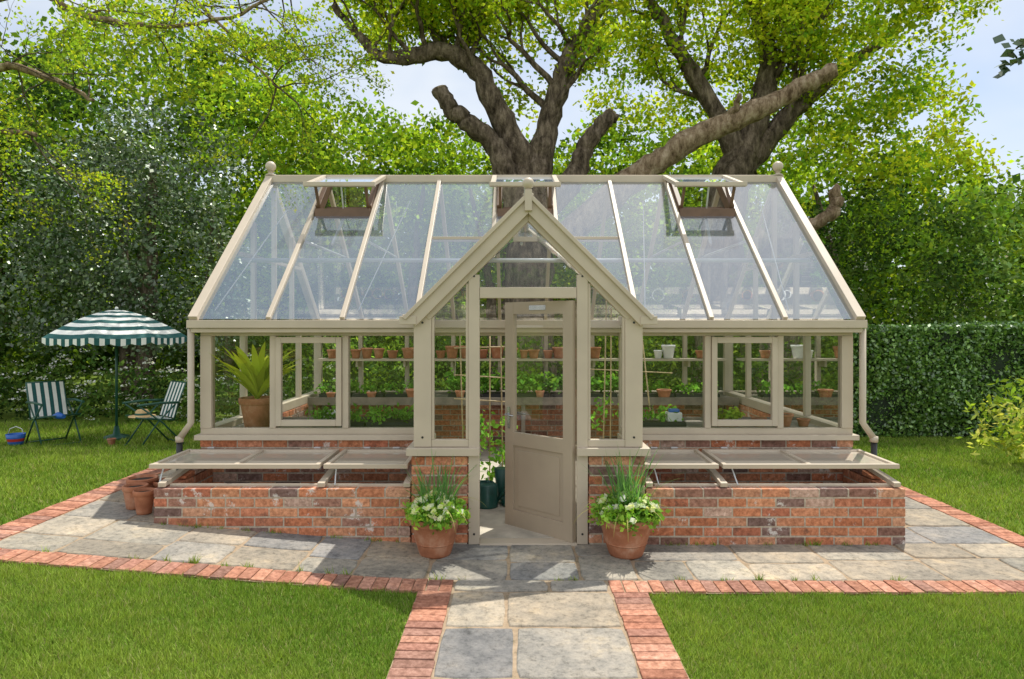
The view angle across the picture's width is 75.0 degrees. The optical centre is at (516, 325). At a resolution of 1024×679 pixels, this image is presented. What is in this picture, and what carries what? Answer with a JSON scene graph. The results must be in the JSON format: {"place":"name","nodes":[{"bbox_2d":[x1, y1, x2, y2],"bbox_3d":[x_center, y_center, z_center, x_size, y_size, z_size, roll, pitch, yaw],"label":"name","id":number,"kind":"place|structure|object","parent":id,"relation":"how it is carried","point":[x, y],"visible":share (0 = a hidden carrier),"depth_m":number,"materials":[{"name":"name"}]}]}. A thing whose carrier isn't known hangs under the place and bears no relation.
{"place":"outdoors","nodes":[
{"label":"outdoors","id":0,"kind":"place"},
{"bbox_2d":[0,336,1023,678],"bbox_3d":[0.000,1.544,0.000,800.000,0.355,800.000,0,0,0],"label":"lawn","id":1,"kind":"structure","parent":0,"point":[64,622],"depth_m":3.82,"materials":[{"name":"green plant"}]},
{"bbox_2d":[5,426,25,445],"bbox_3d":[-6.900,1.521,9.200,0.236,0.254,0.236,0,0,0],"label":"toy bucket","id":2,"kind":"object","parent":1,"relation":"on","point":[15,438],"visible":0.95,"depth_m":9.14,"materials":[{"name":"blue plastic"}]},
{"bbox_2d":[25,380,84,444],"bbox_3d":[-6.531,1.243,9.422,0.648,0.872,0.547,0,0,36],"label":"folding garden chair","id":3,"kind":"object","parent":1,"relation":"on","point":[46,399],"visible":0.91,"depth_m":9.53,"materials":[{"name":"multicoloured fabric"}]},
{"bbox_2d":[52,412,65,418],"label":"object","id":4,"kind":"object","parent":3,"relation":"on","point":[59,415],"visible":0.96,"depth_m":9.20,"materials":[{"name":"blue plastic"}]},
{"bbox_2d":[107,438,115,444],"bbox_3d":[-5.550,1.604,9.150,0.114,0.100,0.114,0,0,0],"label":"terracotta pot","id":5,"kind":"object","parent":1,"relation":"on","point":[110,441],"visible":0.79,"depth_m":9.12,"materials":[{"name":"ceramic"}]},
{"bbox_2d":[42,307,186,440],"bbox_3d":[-5.930,0.719,9.900,1.792,1.988,1.792,0,0,-34],"label":"garden parasol","id":6,"kind":"object","parent":1,"relation":"on","point":[116,327],"visible":0.98,"depth_m":9.37,"materials":[{"name":"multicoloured fabric"}]},
{"bbox_2d":[0,84,266,407],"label":"holly tree","id":7,"kind":"object","parent":1,"relation":"on","point":[149,295],"visible":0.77,"depth_m":12.93,"materials":[{"name":"green plant"}]},
{"bbox_2d":[122,380,186,445],"bbox_3d":[-4.995,1.230,9.229,0.547,0.872,0.648,0,0,40],"label":"folding garden chair","id":8,"kind":"object","parent":1,"relation":"on","point":[172,399],"visible":0.88,"depth_m":9.29,"materials":[{"name":"multicoloured fabric"}]},
{"bbox_2d":[128,409,155,417],"bbox_3d":[-5.100,1.195,9.100,0.340,0.100,0.340,0,0,0],"label":"straw hat","id":9,"kind":"object","parent":8,"relation":"on","point":[140,413],"visible":0.76,"depth_m":9.02,"materials":[{"name":"beige wicker"}]},
{"bbox_2d":[0,346,357,422],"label":"cow parsley","id":10,"kind":"object","parent":1,"relation":"on","point":[145,381],"visible":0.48,"depth_m":12.08,"materials":[{"name":"green plant"}]},
{"bbox_2d":[0,0,420,269],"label":"ash tree","id":11,"kind":"object","parent":1,"relation":"on","point":[80,15],"visible":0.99,"depth_m":10.88,"materials":[{"name":"green plant"}]},
{"bbox_2d":[217,316,702,414],"bbox_3d":[0.576,1.208,12.504,12.544,2.776,2.574,0,0,0],"label":"shrub border","id":12,"kind":"object","parent":1,"relation":"on","point":[385,370],"visible":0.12,"depth_m":12.38,"materials":[{"name":"green plant"}]},
{"bbox_2d":[0,0,1023,402],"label":"woodland","id":13,"kind":"object","parent":1,"relation":"on","point":[468,214],"visible":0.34,"depth_m":17.05,"materials":[{"name":"green plant"}]},
{"bbox_2d":[175,161,877,545],"bbox_3d":[0.094,-0.057,7.305,6.190,3.654,4.434,0,0,0],"label":"greenhouse","id":14,"kind":"object","parent":1,"relation":"on","point":[779,327],"visible":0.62,"depth_m":5.96,"materials":[{"name":"beige wood"}]},
{"bbox_2d":[468,480,504,508],"bbox_3d":[-0.212,1.559,6.200,0.495,0.252,0.197,0,0,0],"label":"watering can","id":15,"kind":"object","parent":14,"relation":"on","point":[490,497],"visible":0.61,"depth_m":6.12,"materials":[{"name":"green metal"}]},
{"bbox_2d":[494,466,504,506],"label":"wellington boots","id":16,"kind":"object","parent":14,"relation":"on","point":[500,477],"visible":0.2,"depth_m":6.30,"materials":[{"name":"green rubber"}]},
{"bbox_2d":[317,358,728,366],"bbox_3d":[0.094,0.512,9.150,5.560,0.115,0.260,0,0,0],"label":"wall shelf","id":17,"kind":"object","parent":14,"relation":"attached to","point":[546,360],"depth_m":9.02,"materials":[{"name":"grey wood"}]},
{"bbox_2d":[327,345,702,358],"bbox_3d":[0.012,0.363,9.115,5.192,0.183,0.226,0,0,0],"label":"flowerpot row","id":18,"kind":"object","parent":17,"relation":"on","point":[666,350],"visible":0.66,"depth_m":9.06,"materials":[{"name":"ceramic"}]},
{"bbox_2d":[233,392,818,432],"bbox_3d":[0.094,1.325,7.675,5.560,0.790,3.174,0,0,0],"label":"staging bench","id":19,"kind":"object","parent":14,"relation":"on","point":[442,398],"visible":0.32,"depth_m":8.59,"materials":[{"name":"grey wood"}]},
{"bbox_2d":[211,342,310,426],"bbox_3d":[-2.399,0.549,6.242,0.900,0.811,0.873,0,0,-23],"label":"bird nest fern","id":20,"kind":"object","parent":19,"relation":"on","point":[254,378],"visible":0.81,"depth_m":6.13,"materials":[{"name":"green plant"}]},
{"bbox_2d":[305,402,413,426],"bbox_3d":[-1.459,0.869,6.402,1.085,0.280,0.604,0,0,0],"label":"seedling tray","id":21,"kind":"object","parent":19,"relation":"on","point":[402,418],"visible":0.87,"depth_m":6.28,"materials":[{"name":"plant"}]},
{"bbox_2d":[313,379,412,396],"bbox_3d":[-1.956,0.850,8.871,1.452,0.266,0.401,0,0,0],"label":"seedling tray","id":22,"kind":"object","parent":19,"relation":"on","point":[383,393],"visible":0.77,"depth_m":8.81,"materials":[{"name":"plant"}]},
{"bbox_2d":[326,388,671,396],"bbox_3d":[-0.224,0.893,8.660,4.487,0.125,0.198,0,0,0],"label":"flowerpot row","id":23,"kind":"object","parent":19,"relation":"on","point":[661,392],"visible":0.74,"depth_m":8.61,"materials":[{"name":"ceramic"}]},
{"bbox_2d":[441,368,618,396],"bbox_3d":[0.216,0.761,8.903,2.447,0.387,0.472,0,0,0],"label":"seedling tray","id":24,"kind":"object","parent":19,"relation":"on","point":[455,383],"visible":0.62,"depth_m":8.84,"materials":[{"name":"plant"}]},
{"bbox_2d":[643,404,685,426],"bbox_3d":[1.330,0.851,6.391,0.643,0.238,0.506,0,0,0],"label":"seedling tray","id":25,"kind":"object","parent":19,"relation":"on","point":[650,420],"visible":0.62,"depth_m":6.23,"materials":[{"name":"plant"}]},
{"bbox_2d":[665,408,681,420],"bbox_3d":[1.490,0.873,6.305,0.140,0.165,0.110,0,0,0],"label":"plastic container","id":26,"kind":"object","parent":19,"relation":"on","point":[671,415],"visible":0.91,"depth_m":6.25,"materials":[{"name":"white plastic"}]},
{"bbox_2d":[643,380,719,396],"bbox_3d":[2.085,0.839,8.882,1.244,0.239,0.347,0,0,0],"label":"seedling tray","id":27,"kind":"object","parent":19,"relation":"on","point":[697,392],"visible":0.69,"depth_m":8.84,"materials":[{"name":"plant"}]},
{"bbox_2d":[717,406,744,426],"bbox_3d":[2.011,0.867,6.285,0.312,0.199,0.324,0,0,-36],"label":"seedling bowl","id":28,"kind":"object","parent":19,"relation":"on","point":[732,413],"visible":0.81,"depth_m":6.27,"materials":[{"name":"ceramic"}]},
{"bbox_2d":[751,412,810,426],"bbox_3d":[2.499,0.895,6.300,0.555,0.120,0.208,0,0,0],"label":"terracotta pot","id":29,"kind":"object","parent":19,"relation":"on","point":[802,422],"visible":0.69,"depth_m":6.25,"materials":[{"name":"ceramic"}]},
{"bbox_2d":[504,300,575,542],"bbox_3d":[0.186,0.748,5.431,0.725,1.880,0.170,0,0,43],"label":"door","id":30,"kind":"structure","parent":14,"relation":"in","point":[540,470],"depth_m":5.38,"materials":[{"name":"beige wood"}]},
{"bbox_2d":[454,301,671,479],"bbox_3d":[0.525,0.713,7.123,2.351,1.957,0.371,0,0,0],"label":"bamboo cane frame","id":31,"kind":"object","parent":14,"relation":"on","point":[501,377],"visible":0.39,"depth_m":7.01,"materials":[{"name":"beige wood"}]},
{"bbox_2d":[310,0,837,390],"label":"oak tree","id":32,"kind":"object","parent":1,"relation":"on","point":[509,148],"visible":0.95,"depth_m":13.62,"materials":[{"name":"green plant"}]},
{"bbox_2d":[560,0,1018,385],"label":"oak tree","id":33,"kind":"object","parent":1,"relation":"on","point":[797,33],"visible":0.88,"depth_m":14.43,"materials":[{"name":"green plant"}]},
{"bbox_2d":[714,317,1023,437],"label":"clipped hedge","id":34,"kind":"object","parent":1,"relation":"on","point":[924,380],"visible":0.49,"depth_m":10.16,"materials":[{"name":"green plant"}]},
{"bbox_2d":[789,166,1023,327],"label":"hawthorn bush","id":35,"kind":"object","parent":1,"relation":"on","point":[942,263],"visible":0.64,"depth_m":13.26,"materials":[{"name":"green plant"}]},
{"bbox_2d":[956,366,1023,465],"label":"spotted laurel shrub","id":36,"kind":"object","parent":1,"relation":"on","point":[1017,435],"visible":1,"depth_m":8.16,"materials":[{"name":"green plant"}]},
{"bbox_2d":[993,34,1023,78],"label":"young tree","id":37,"kind":"object","parent":1,"relation":"on","point":[1003,67],"visible":1,"depth_m":4.01,"materials":[{"name":"green plant"}]},
{"bbox_2d":[0,468,1023,594],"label":"stone patio","id":38,"kind":"structure","parent":0,"point":[946,548],"depth_m":4.72,"materials":[{"name":"stone"}]},
{"bbox_2d":[121,482,148,509],"bbox_3d":[-3.140,1.412,5.500,0.198,0.190,0.198,0,0,0],"label":"terracotta pot","id":39,"kind":"object","parent":38,"relation":"on","point":[128,489],"visible":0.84,"depth_m":5.43,"materials":[{"name":"ceramic"}]},
{"bbox_2d":[126,474,158,487],"bbox_3d":[-3.220,1.406,5.750,0.250,0.190,0.250,0,0,0],"label":"terracotta pot","id":40,"kind":"object","parent":38,"relation":"on","point":[150,479],"visible":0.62,"depth_m":5.75,"materials":[{"name":"ceramic"}]},
{"bbox_2d":[132,487,154,514],"bbox_3d":[-3.000,1.423,5.380,0.166,0.190,0.166,0,0,0],"label":"terracotta pot","id":41,"kind":"object","parent":38,"relation":"on","point":[143,499],"visible":0.95,"depth_m":5.33,"materials":[{"name":"ceramic"}]},
{"bbox_2d":[153,477,165,487],"bbox_3d":[-3.040,1.430,5.800,0.229,0.170,0.229,0,0,0],"label":"terracotta pot","id":42,"kind":"object","parent":38,"relation":"on","point":[155,484],"visible":0.17,"depth_m":5.70,"materials":[{"name":"ceramic"}]},
{"bbox_2d":[149,447,411,541],"bbox_3d":[-1.861,1.435,5.559,2.085,0.711,0.781,0,0,0],"label":"cold frame","id":43,"kind":"object","parent":38,"relation":"on","point":[189,492],"visible":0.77,"depth_m":5.17,"materials":[{"name":"red brick"}]},
{"bbox_2d":[385,449,480,558],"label":"potted flowers","id":44,"kind":"object","parent":38,"relation":"on","point":[435,515],"visible":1,"depth_m":4.83,"materials":[{"name":"green plant"}]},
{"bbox_2d":[36,521,907,580],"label":"paving weeds","id":45,"kind":"object","parent":38,"relation":"on","point":[374,539],"visible":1,"depth_m":4.46,"materials":[{"name":"green plant"}]},
{"bbox_2d":[463,395,654,482],"bbox_3d":[0.504,1.274,7.128,2.572,1.089,0.598,0,0,-6],"label":"tomato plant","id":46,"kind":"object","parent":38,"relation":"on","point":[497,458],"visible":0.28,"depth_m":7.02,"materials":[{"name":"green plant"}]},
{"bbox_2d":[572,441,679,559],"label":"potted flowers","id":47,"kind":"object","parent":38,"relation":"on","point":[627,517],"visible":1,"depth_m":4.83,"materials":[{"name":"green plant"}]},
{"bbox_2d":[644,447,904,544],"bbox_3d":[2.021,1.435,5.559,2.026,0.711,0.781,0,0,0],"label":"cold frame","id":48,"kind":"object","parent":38,"relation":"on","point":[863,503],"visible":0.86,"depth_m":5.17,"materials":[{"name":"red brick"}]},
{"bbox_2d":[0,0,1023,324],"label":"sky","id":49,"kind":"structure","parent":0,"point":[1001,99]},
{"bbox_2d":[386,580,688,678],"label":"stone path","id":50,"kind":"structure","parent":0,"point":[479,629],"depth_m":3.65,"materials":[{"name":"stone"}]}
]}

